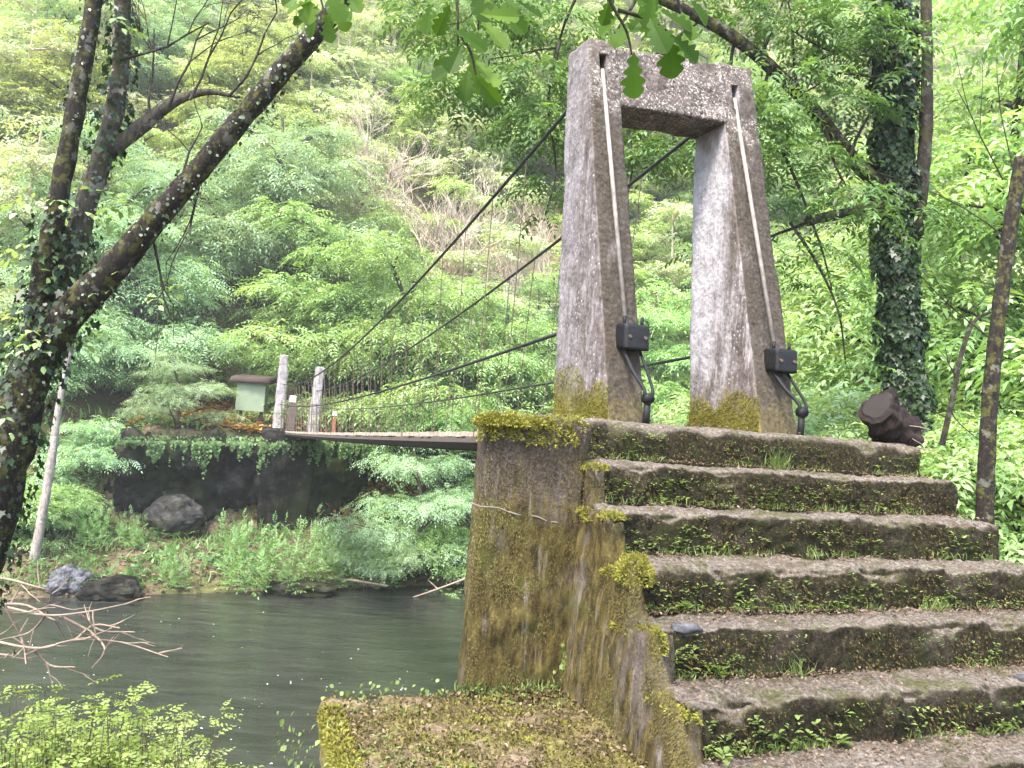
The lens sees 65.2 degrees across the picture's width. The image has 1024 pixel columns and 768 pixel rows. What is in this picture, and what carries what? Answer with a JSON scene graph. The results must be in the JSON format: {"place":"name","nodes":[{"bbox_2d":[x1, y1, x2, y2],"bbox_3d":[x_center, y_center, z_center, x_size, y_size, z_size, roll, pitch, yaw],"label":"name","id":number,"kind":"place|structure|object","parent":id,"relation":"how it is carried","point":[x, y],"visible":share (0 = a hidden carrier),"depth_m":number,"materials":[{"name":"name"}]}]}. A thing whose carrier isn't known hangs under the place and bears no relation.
{"place":"outdoors","nodes":[
{"label":"outdoors","id":0,"kind":"place"},
{"bbox_2d":[0,584,465,767],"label":"river","id":1,"kind":"structure","parent":0,"point":[241,649],"depth_m":19.06,"materials":[{"name":"liquid"}]},
{"bbox_2d":[325,577,387,586],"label":"fallen branch","id":2,"kind":"object","parent":1,"relation":"on","point":[365,582],"visible":0.86,"depth_m":26.69,"materials":[{"name":"brown wood"}]},
{"bbox_2d":[414,578,464,596],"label":"fallen branch","id":3,"kind":"object","parent":1,"relation":"in","point":[455,582],"visible":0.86,"depth_m":26.67,"materials":[{"name":"brown wood"}]},
{"bbox_2d":[281,0,364,42],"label":"oak sprig","id":4,"kind":"object","parent":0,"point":[340,13],"visible":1,"depth_m":2.60,"materials":[{"name":"green plant"}]},
{"bbox_2d":[0,0,1022,599],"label":"ground","id":5,"kind":"structure","parent":0,"point":[102,398],"depth_m":33.21,"materials":[{"name":"green plant"}]},
{"bbox_2d":[11,485,33,546],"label":"fern","id":6,"kind":"object","parent":5,"relation":"on","point":[22,527],"visible":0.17,"depth_m":24.88,"materials":[{"name":"green plant"}]},
{"bbox_2d":[14,479,83,541],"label":"shrub","id":7,"kind":"object","parent":5,"relation":"on","point":[51,515],"visible":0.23,"depth_m":25.07,"materials":[{"name":"green plant"}]},
{"bbox_2d":[0,683,111,767],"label":"bush","id":8,"kind":"object","parent":5,"relation":"on","point":[24,757],"visible":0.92,"depth_m":4.17,"materials":[{"name":"green plant"}]},
{"bbox_2d":[10,481,110,552],"bbox_3d":[-15.023,4.394,26.105,3.356,2.420,4.029,7,-3,-2],"label":"shrub","id":9,"kind":"object","parent":5,"relation":"on","point":[67,522],"visible":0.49,"depth_m":25.94,"materials":[{"name":"green plant"}]},
{"bbox_2d":[0,288,131,562],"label":"pale trunk","id":10,"kind":"object","parent":5,"relation":"on","point":[37,540],"visible":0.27,"depth_m":24.42,"materials":[{"name":"grey plant"}]},
{"bbox_2d":[42,564,94,596],"bbox_3d":[-13.179,5.870,23.706,1.240,1.074,1.342,4,-2,14],"label":"rock","id":11,"kind":"object","parent":5,"relation":"on","point":[71,572],"visible":0.74,"depth_m":23.41,"materials":[{"name":"grey stone"}]},
{"bbox_2d":[0,263,140,403],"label":"leafy tree","id":12,"kind":"object","parent":5,"relation":"on","point":[83,373],"visible":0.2,"depth_m":29.90,"materials":[{"name":"green plant"}]},
{"bbox_2d":[26,415,144,491],"bbox_3d":[-14.816,2.595,28.640,5.212,2.976,4.575,5,-2,-8],"label":"shrub","id":13,"kind":"object","parent":5,"relation":"on","point":[102,457],"visible":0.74,"depth_m":27.84,"materials":[{"name":"green plant"}]},
{"bbox_2d":[0,551,181,687],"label":"fallen branch","id":14,"kind":"object","parent":5,"relation":"on","point":[23,646],"visible":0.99,"depth_m":8.92,"materials":[{"name":"brown wood"}]},
{"bbox_2d":[72,493,113,546],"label":"fern","id":15,"kind":"object","parent":5,"relation":"on","point":[92,524],"visible":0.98,"depth_m":25.60,"materials":[{"name":"green plant"}]},
{"bbox_2d":[75,574,142,602],"bbox_3d":[-11.870,6.133,23.764,1.905,0.864,1.510,4,-2,0],"label":"rock","id":16,"kind":"object","parent":5,"relation":"on","point":[121,588],"visible":0.88,"depth_m":23.27,"materials":[{"name":"grey stone"}]},
{"bbox_2d":[0,111,234,360],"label":"leafy tree","id":17,"kind":"object","parent":5,"relation":"on","point":[153,172],"visible":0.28,"depth_m":33.32,"materials":[{"name":"green plant"}]},
{"bbox_2d":[114,504,148,548],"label":"fern","id":18,"kind":"object","parent":5,"relation":"on","point":[131,533],"visible":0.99,"depth_m":26.20,"materials":[{"name":"green plant"}]},
{"bbox_2d":[0,674,264,767],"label":"bush","id":19,"kind":"object","parent":5,"relation":"on","point":[112,757],"visible":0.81,"depth_m":4.65,"materials":[{"name":"green plant"}]},
{"bbox_2d":[77,356,201,407],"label":"shrub","id":20,"kind":"object","parent":5,"relation":"on","point":[141,384],"visible":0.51,"depth_m":32.29,"materials":[{"name":"green plant"}]},
{"bbox_2d":[141,493,206,537],"bbox_3d":[-11.913,4.696,28.234,2.276,1.646,1.604,4,-2,0],"label":"rock","id":21,"kind":"object","parent":5,"relation":"on","point":[182,514],"visible":0.96,"depth_m":27.72,"materials":[{"name":"grey stone"}]},
{"bbox_2d":[0,0,351,615],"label":"ivy clad tree","id":22,"kind":"object","parent":5,"relation":"on","point":[63,300],"visible":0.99,"depth_m":5.88,"materials":[{"name":"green plant"}]},
{"bbox_2d":[154,540,197,591],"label":"fern","id":23,"kind":"object","parent":5,"relation":"on","point":[171,571],"visible":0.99,"depth_m":24.73,"materials":[{"name":"green plant"}]},
{"bbox_2d":[125,712,235,767],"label":"bush","id":24,"kind":"object","parent":5,"relation":"on","point":[164,751],"visible":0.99,"depth_m":4.20,"materials":[{"name":"green plant"}]},
{"bbox_2d":[113,349,250,429],"bbox_3d":[-12.669,0.320,29.893,5.119,3.228,5.191,0,-4,38],"label":"leafy tree","id":25,"kind":"object","parent":5,"relation":"on","point":[199,390],"visible":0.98,"depth_m":29.55,"materials":[{"name":"green plant"}]},
{"bbox_2d":[207,514,246,558],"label":"fern","id":26,"kind":"object","parent":5,"relation":"on","point":[224,537],"visible":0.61,"depth_m":26.90,"materials":[{"name":"green plant"}]},
{"bbox_2d":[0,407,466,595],"bbox_3d":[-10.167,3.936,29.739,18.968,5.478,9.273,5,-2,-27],"label":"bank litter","id":27,"kind":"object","parent":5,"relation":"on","point":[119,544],"visible":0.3,"depth_m":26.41,"materials":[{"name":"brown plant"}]},
{"bbox_2d":[0,401,467,588],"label":"bank grass","id":28,"kind":"structure","parent":5,"relation":"on","point":[206,543],"depth_m":26.86,"materials":[{"name":"green plant"}]},
{"bbox_2d":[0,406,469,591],"bbox_3d":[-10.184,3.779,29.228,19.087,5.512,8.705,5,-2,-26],"label":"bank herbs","id":29,"kind":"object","parent":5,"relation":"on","point":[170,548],"visible":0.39,"depth_m":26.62,"materials":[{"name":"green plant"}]},
{"bbox_2d":[103,424,379,526],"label":"rock wall","id":30,"kind":"structure","parent":5,"relation":"on","point":[231,479],"depth_m":29.31,"materials":[{"name":"grey stone"}]},
{"bbox_2d":[115,434,379,479],"bbox_3d":[-9.603,2.647,29.699,9.325,1.829,1.596,5,-2,-27],"label":"hanging ivy","id":31,"kind":"object","parent":30,"relation":"hanging from","point":[345,451],"visible":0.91,"depth_m":28.94,"materials":[{"name":"green plant"}]},
{"bbox_2d":[331,411,336,441],"bbox_3d":[-6.830,1.643,30.728,0.170,1.202,0.145,4,-2,0],"label":"marker post","id":32,"kind":"object","parent":30,"relation":"on","point":[334,425],"visible":0.57,"depth_m":30.68,"materials":[{"name":"orange"}]},
{"bbox_2d":[166,3,325,196],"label":"leafy tree","id":33,"kind":"object","parent":5,"relation":"on","point":[234,66],"visible":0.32,"depth_m":45.21,"materials":[{"name":"green plant"}]},
{"bbox_2d":[208,507,285,599],"bbox_3d":[-8.506,5.243,25.446,2.538,2.716,2.107,4,-2,0],"label":"fern","id":34,"kind":"object","parent":5,"relation":"on","point":[236,536],"visible":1,"depth_m":25.23,"materials":[{"name":"green plant"}]},
{"bbox_2d":[229,374,276,421],"bbox_3d":[-10.237,0.791,31.470,1.559,2.338,1.196,4,-2,0],"label":"garden cabinet","id":35,"kind":"object","parent":5,"relation":"on","point":[254,396],"visible":0.97,"depth_m":31.12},
{"bbox_2d":[212,370,299,417],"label":"shrub","id":36,"kind":"object","parent":5,"relation":"on","point":[272,392],"visible":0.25,"depth_m":34.70,"materials":[{"name":"green plant"}]},
{"bbox_2d":[125,334,421,520],"bbox_3d":[-10.309,1.586,33.034,13.509,7.185,6.368,4,-2,0],"label":"dead bracken","id":37,"kind":"object","parent":5,"relation":"on","point":[220,404],"visible":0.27,"depth_m":33.16,"materials":[{"name":"brown plant"}]},
{"bbox_2d":[150,96,418,325],"bbox_3d":[-10.466,-8.147,40.182,14.651,12.449,13.989,4,-2,0],"label":"leafy tree","id":38,"kind":"object","parent":5,"relation":"on","point":[260,158],"visible":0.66,"depth_m":37.94,"materials":[{"name":"green plant"}]},
{"bbox_2d":[257,425,316,531],"bbox_3d":[-8.964,3.837,31.012,2.004,4.429,2.752,5,-2,-27],"label":"abutment","id":39,"kind":"object","parent":5,"relation":"on","point":[274,491],"visible":0.49,"depth_m":30.10,"materials":[{"name":"grey concrete"}]},
{"bbox_2d":[272,355,288,428],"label":"bridge pillar","id":40,"kind":"structure","parent":39,"relation":"on","point":[282,379],"depth_m":30.77,"materials":[{"name":"grey wood"}]},
{"bbox_2d":[287,396,297,430],"bbox_3d":[-8.397,1.263,30.538,0.280,1.630,0.145,4,-2,0],"label":"marker post","id":41,"kind":"object","parent":39,"relation":"on","point":[294,401],"visible":0.71,"depth_m":30.49,"materials":[{"name":"brown wood"}]},
{"bbox_2d":[281,401,321,431],"bbox_3d":[-7.893,1.273,29.951,1.610,1.235,0.034,4,-2,0],"label":"wire fence","id":42,"kind":"object","parent":39,"relation":"on","point":[301,423],"visible":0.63,"depth_m":29.94,"materials":[{"name":"grey metal"}]},
{"bbox_2d":[307,367,324,447],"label":"bridge pillar","id":43,"kind":"structure","parent":39,"relation":"on","point":[319,386],"depth_m":30.77,"materials":[{"name":"grey wood"}]},
{"bbox_2d":[280,109,690,450],"bbox_3d":[-3.579,-0.022,18.565,1.553,3.940,27.017,5,-2,-20],"label":"suspension footbridge","id":44,"kind":"object","parent":43,"relation":"attached to","point":[460,440],"visible":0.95,"depth_m":10.24,"materials":[{"name":"metal"}]},
{"bbox_2d":[263,576,338,597],"bbox_3d":[-6.782,6.621,25.755,2.439,0.815,1.077,4,-2,0],"label":"rock","id":45,"kind":"object","parent":5,"relation":"on","point":[323,589],"visible":0.87,"depth_m":25.42,"materials":[{"name":"grey stone"}]},
{"bbox_2d":[271,501,340,594],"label":"fern","id":46,"kind":"object","parent":5,"relation":"on","point":[312,552],"visible":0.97,"depth_m":25.89,"materials":[{"name":"green plant"}]},
{"bbox_2d":[309,387,372,428],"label":"shrub","id":47,"kind":"object","parent":5,"relation":"on","point":[344,391],"visible":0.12,"depth_m":35.66,"materials":[{"name":"green plant"}]},
{"bbox_2d":[189,195,504,396],"bbox_3d":[-6.958,-2.980,37.605,15.184,10.777,14.620,5,-3,-28],"label":"leafy tree","id":48,"kind":"object","parent":5,"relation":"on","point":[322,301],"visible":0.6,"depth_m":34.68,"materials":[{"name":"green plant"}]},
{"bbox_2d":[328,537,367,588],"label":"fern","id":49,"kind":"object","parent":5,"relation":"on","point":[341,570],"visible":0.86,"depth_m":26.88,"materials":[{"name":"green plant"}]},
{"bbox_2d":[309,530,392,570],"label":"shrub","id":50,"kind":"object","parent":5,"relation":"on","point":[346,541],"visible":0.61,"depth_m":27.65,"materials":[{"name":"green plant"}]},
{"bbox_2d":[329,531,440,588],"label":"shrub","id":51,"kind":"object","parent":5,"relation":"on","point":[383,567],"visible":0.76,"depth_m":27.15,"materials":[{"name":"green plant"}]},
{"bbox_2d":[365,536,407,588],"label":"fern","id":52,"kind":"object","parent":5,"relation":"on","point":[385,582],"visible":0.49,"depth_m":27.20,"materials":[{"name":"green plant"}]},
{"bbox_2d":[315,57,467,247],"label":"bare tree","id":53,"kind":"object","parent":5,"relation":"on","point":[395,175],"visible":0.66,"depth_m":44.51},
{"bbox_2d":[308,445,474,573],"bbox_3d":[-3.503,4.500,29.734,7.608,5.386,7.501,3,-3,-7],"label":"leafy tree","id":54,"kind":"object","parent":5,"relation":"on","point":[456,499],"visible":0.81,"depth_m":28.24,"materials":[{"name":"green plant"}]},
{"bbox_2d":[348,386,444,453],"bbox_3d":[-4.819,2.152,36.132,5.274,4.185,6.332,6,1,29],"label":"shrub","id":55,"kind":"object","parent":5,"relation":"on","point":[377,394],"visible":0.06,"depth_m":34.86,"materials":[{"name":"green plant"}]},
{"bbox_2d":[398,521,469,597],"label":"shrub","id":56,"kind":"object","parent":5,"relation":"on","point":[432,537],"visible":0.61,"depth_m":28.31,"materials":[{"name":"green plant"}]},
{"bbox_2d":[342,337,543,531],"bbox_3d":[-2.930,2.003,34.197,10.123,8.258,9.747,3,-1,11],"label":"leafy tree","id":57,"kind":"object","parent":5,"relation":"on","point":[444,424],"visible":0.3,"depth_m":32.58,"materials":[{"name":"green plant"}]},
{"bbox_2d":[418,448,476,482],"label":"shrub","id":58,"kind":"object","parent":5,"relation":"on","point":[469,457],"visible":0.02,"depth_m":35.28,"materials":[{"name":"green plant"}]},
{"bbox_2d":[375,170,528,293],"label":"bare tree","id":59,"kind":"object","parent":5,"relation":"on","point":[451,271],"visible":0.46,"depth_m":42.18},
{"bbox_2d":[394,151,519,295],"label":"bare tree","id":60,"kind":"object","parent":5,"relation":"on","point":[474,209],"visible":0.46,"depth_m":44.70,"materials":[{"name":"beige plant"}]},
{"bbox_2d":[417,0,540,105],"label":"oak sprig","id":61,"kind":"object","parent":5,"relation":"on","point":[480,79],"visible":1,"depth_m":2.32,"materials":[{"name":"green plant"}]},
{"bbox_2d":[424,199,536,344],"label":"bare tree","id":62,"kind":"object","parent":5,"relation":"on","point":[500,270],"visible":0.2,"depth_m":43.66,"materials":[{"name":"beige plant"}]},
{"bbox_2d":[457,268,552,409],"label":"tree","id":63,"kind":"object","parent":5,"relation":"on","point":[512,306],"visible":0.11,"depth_m":41.16,"materials":[{"name":"plant"}]},
{"bbox_2d":[460,184,560,317],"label":"bare tree","id":64,"kind":"object","parent":5,"relation":"on","point":[537,262],"visible":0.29,"depth_m":45.38,"materials":[{"name":"beige plant"}]},
{"bbox_2d":[371,268,666,461],"bbox_3d":[0.516,0.124,37.120,14.172,10.333,13.646,4,-4,-31],"label":"leafy tree","id":65,"kind":"object","parent":5,"relation":"on","point":[518,335],"visible":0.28,"depth_m":34.41,"materials":[{"name":"green plant"}]},
{"bbox_2d":[486,273,558,414],"bbox_3d":[2.280,-0.784,40.506,9.431,9.428,10.580,-1,-3,44],"label":"leafy tree","id":66,"kind":"object","parent":5,"relation":"on","point":[552,318],"visible":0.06,"depth_m":39.65,"materials":[{"name":"green plant"}]},
{"bbox_2d":[625,128,695,214],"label":"leafy tree","id":67,"kind":"object","parent":5,"relation":"on","point":[652,133],"visible":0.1,"depth_m":59.05,"materials":[{"name":"green plant"}]},
{"bbox_2d":[635,271,690,425],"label":"leafy tree","id":68,"kind":"object","parent":5,"relation":"on","point":[670,320],"visible":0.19,"depth_m":42.12,"materials":[{"name":"green plant"}]},
{"bbox_2d":[316,409,1023,767],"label":"stepped abutment","id":69,"kind":"object","parent":5,"relation":"on","point":[552,565],"visible":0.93,"depth_m":3.65,"materials":[{"name":"concrete"}]},
{"bbox_2d":[274,678,443,767],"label":"creeper","id":70,"kind":"object","parent":69,"relation":"attached to","point":[317,742],"visible":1,"depth_m":3.17,"materials":[{"name":"green plant"}]},
{"bbox_2d":[322,685,647,767],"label":"slab moss","id":71,"kind":"object","parent":69,"relation":"on","point":[444,701],"visible":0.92,"depth_m":3.15,"materials":[{"name":"green plant"}]},
{"bbox_2d":[328,685,645,767],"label":"leaf litter","id":72,"kind":"object","parent":69,"relation":"on","point":[506,744],"visible":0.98,"depth_m":3.13,"materials":[{"name":"brown plant"}]},
{"bbox_2d":[553,641,567,687],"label":"ivy","id":73,"kind":"object","parent":69,"relation":"attached to","point":[562,666],"visible":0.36,"depth_m":3.71,"materials":[{"name":"green plant"}]},
{"bbox_2d":[656,495,671,504],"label":"weed","id":74,"kind":"object","parent":69,"relation":"on","point":[662,498],"visible":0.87,"depth_m":3.95,"materials":[{"name":"green plant"}]},
{"bbox_2d":[551,38,796,434],"bbox_3d":[1.133,-1.017,5.513,1.399,2.863,1.123,5,-2,-19],"label":"bridge portal","id":75,"kind":"object","parent":69,"relation":"on","point":[734,383],"visible":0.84,"depth_m":5.51,"materials":[{"name":"concrete"}]},
{"bbox_2d":[600,68,654,423],"bbox_3d":[0.731,-0.954,5.080,0.169,2.455,0.921,5,-2,-18],"label":"cable anchor","id":76,"kind":"object","parent":75,"relation":"attached to","point":[633,337],"visible":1,"depth_m":4.86,"materials":[{"name":"black paint"}]},
{"bbox_2d":[733,98,808,435],"bbox_3d":[1.750,-0.872,5.446,0.169,2.475,0.929,5,-2,-20],"label":"cable anchor","id":77,"kind":"object","parent":75,"relation":"attached to","point":[779,360],"visible":0.98,"depth_m":5.22,"materials":[{"name":"black paint"}]},
{"bbox_2d":[326,426,1023,767],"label":"weeds","id":78,"kind":"object","parent":69,"relation":"on","point":[708,747],"visible":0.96,"depth_m":3.62,"materials":[{"name":"green plant"}]},
{"bbox_2d":[677,600,693,610],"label":"weed","id":79,"kind":"object","parent":69,"relation":"on","point":[686,604],"visible":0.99,"depth_m":3.44,"materials":[{"name":"green plant"}]},
{"bbox_2d":[671,622,702,633],"bbox_3d":[0.704,0.981,3.214,0.131,0.040,0.100,4,-2,0],"label":"stone","id":80,"kind":"object","parent":69,"relation":"on","point":[685,628],"visible":1,"depth_m":3.18,"materials":[{"name":"grey stone"}]},
{"bbox_2d":[713,746,732,765],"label":"weed","id":81,"kind":"object","parent":69,"relation":"on","point":[719,754],"visible":1,"depth_m":2.89,"materials":[{"name":"green plant"}]},
{"bbox_2d":[497,410,1023,767],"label":"leaf litter","id":82,"kind":"object","parent":69,"relation":"on","point":[851,672],"visible":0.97,"depth_m":3.43,"materials":[{"name":"brown plant"}]},
{"bbox_2d":[710,665,730,676],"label":"weed","id":83,"kind":"object","parent":82,"relation":"on","point":[723,673],"visible":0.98,"depth_m":3.19,"materials":[{"name":"green plant"}]},
{"bbox_2d":[763,445,793,469],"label":"grass tuft","id":84,"kind":"object","parent":69,"relation":"on","point":[776,462],"visible":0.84,"depth_m":4.43,"materials":[{"name":"green plant"}]},
{"bbox_2d":[775,652,818,677],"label":"grass tuft","id":85,"kind":"object","parent":69,"relation":"on","point":[800,669],"visible":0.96,"depth_m":3.33,"materials":[{"name":"green plant"}]},
{"bbox_2d":[800,545,827,558],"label":"grass tuft","id":86,"kind":"object","parent":69,"relation":"on","point":[809,554],"visible":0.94,"depth_m":3.93,"materials":[{"name":"green plant"}]},
{"bbox_2d":[827,734,853,745],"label":"weed","id":87,"kind":"object","parent":69,"relation":"on","point":[845,742],"visible":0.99,"depth_m":3.09,"materials":[{"name":"green plant"}]},
{"bbox_2d":[857,389,938,454],"bbox_3d":[2.407,0.262,5.009,0.516,0.449,0.389,6,-2,-28],"label":"cut log","id":88,"kind":"object","parent":69,"relation":"on","point":[884,416],"visible":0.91,"depth_m":4.91,"materials":[{"name":"brown wood"}]},
{"bbox_2d":[923,595,947,611],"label":"grass tuft","id":89,"kind":"object","parent":69,"relation":"on","point":[937,608],"visible":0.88,"depth_m":3.89,"materials":[{"name":"green plant"}]},
{"bbox_2d":[989,718,1012,734],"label":"weed","id":90,"kind":"object","parent":69,"relation":"on","point":[1000,725],"visible":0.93,"depth_m":3.39,"materials":[{"name":"green plant"}]},
{"bbox_2d":[1013,674,1023,681],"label":"stone","id":91,"kind":"object","parent":69,"relation":"on","point":[1021,676],"visible":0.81,"depth_m":3.52,"materials":[{"name":"grey stone"}]},
{"bbox_2d":[361,0,995,474],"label":"ivy trunk tree","id":92,"kind":"object","parent":5,"relation":"on","point":[895,210],"visible":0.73,"depth_m":8.88,"materials":[{"name":"green plant"}]},
{"bbox_2d":[653,381,939,436],"bbox_3d":[4.679,1.544,11.642,5.490,3.233,4.849,3,-2,25],"label":"shrub","id":93,"kind":"object","parent":5,"relation":"on","point":[808,395],"visible":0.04,"depth_m":11.23,"materials":[{"name":"green plant"}]},
{"bbox_2d":[650,191,1023,425],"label":"leafy tree","id":94,"kind":"object","parent":5,"relation":"on","point":[806,356],"visible":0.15,"depth_m":16.86,"materials":[{"name":"green plant"}]},
{"bbox_2d":[793,388,1007,438],"bbox_3d":[4.909,1.578,10.721,4.315,3.219,5.181,4,-4,2],"label":"shrub","id":95,"kind":"object","parent":5,"relation":"on","point":[851,418],"visible":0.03,"depth_m":10.77,"materials":[{"name":"green plant"}]},
{"bbox_2d":[791,0,1023,420],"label":"leafy tree","id":96,"kind":"object","parent":5,"relation":"on","point":[1016,14],"visible":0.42,"depth_m":11.65,"materials":[{"name":"green plant"}]},
{"bbox_2d":[815,411,1023,558],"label":"shrub","id":97,"kind":"object","parent":5,"relation":"on","point":[861,432],"visible":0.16,"depth_m":8.13,"materials":[{"name":"green plant"}]},
{"bbox_2d":[843,409,1023,563],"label":"shrub","id":98,"kind":"object","parent":5,"relation":"on","point":[1011,547],"visible":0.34,"depth_m":7.65,"materials":[{"name":"green plant"}]},
{"bbox_2d":[850,364,1023,438],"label":"shrub","id":99,"kind":"object","parent":5,"relation":"on","point":[1014,404],"visible":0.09,"depth_m":11.00,"materials":[{"name":"green plant"}]},
{"bbox_2d":[856,41,1023,524],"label":"snapped trunk","id":100,"kind":"object","parent":5,"relation":"on","point":[985,483],"visible":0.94,"depth_m":6.19,"materials":[{"name":"brown plant"}]},
{"bbox_2d":[910,287,990,445],"bbox_3d":[3.756,-0.161,6.827,0.686,1.393,0.186,4,-2,0],"label":"dead sapling","id":101,"kind":"object","parent":5,"relation":"on","point":[947,420],"visible":0.92,"depth_m":6.80,"materials":[{"name":"wood"}]},
{"bbox_2d":[931,246,1023,369],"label":"leafy tree","id":102,"kind":"object","parent":5,"relation":"on","point":[1017,255],"depth_m":25.08,"materials":[{"name":"green plant"}]},
{"bbox_2d":[598,0,707,98],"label":"oak sprig","id":103,"kind":"object","parent":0,"point":[675,56],"visible":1,"depth_m":2.08,"materials":[{"name":"green plant"}]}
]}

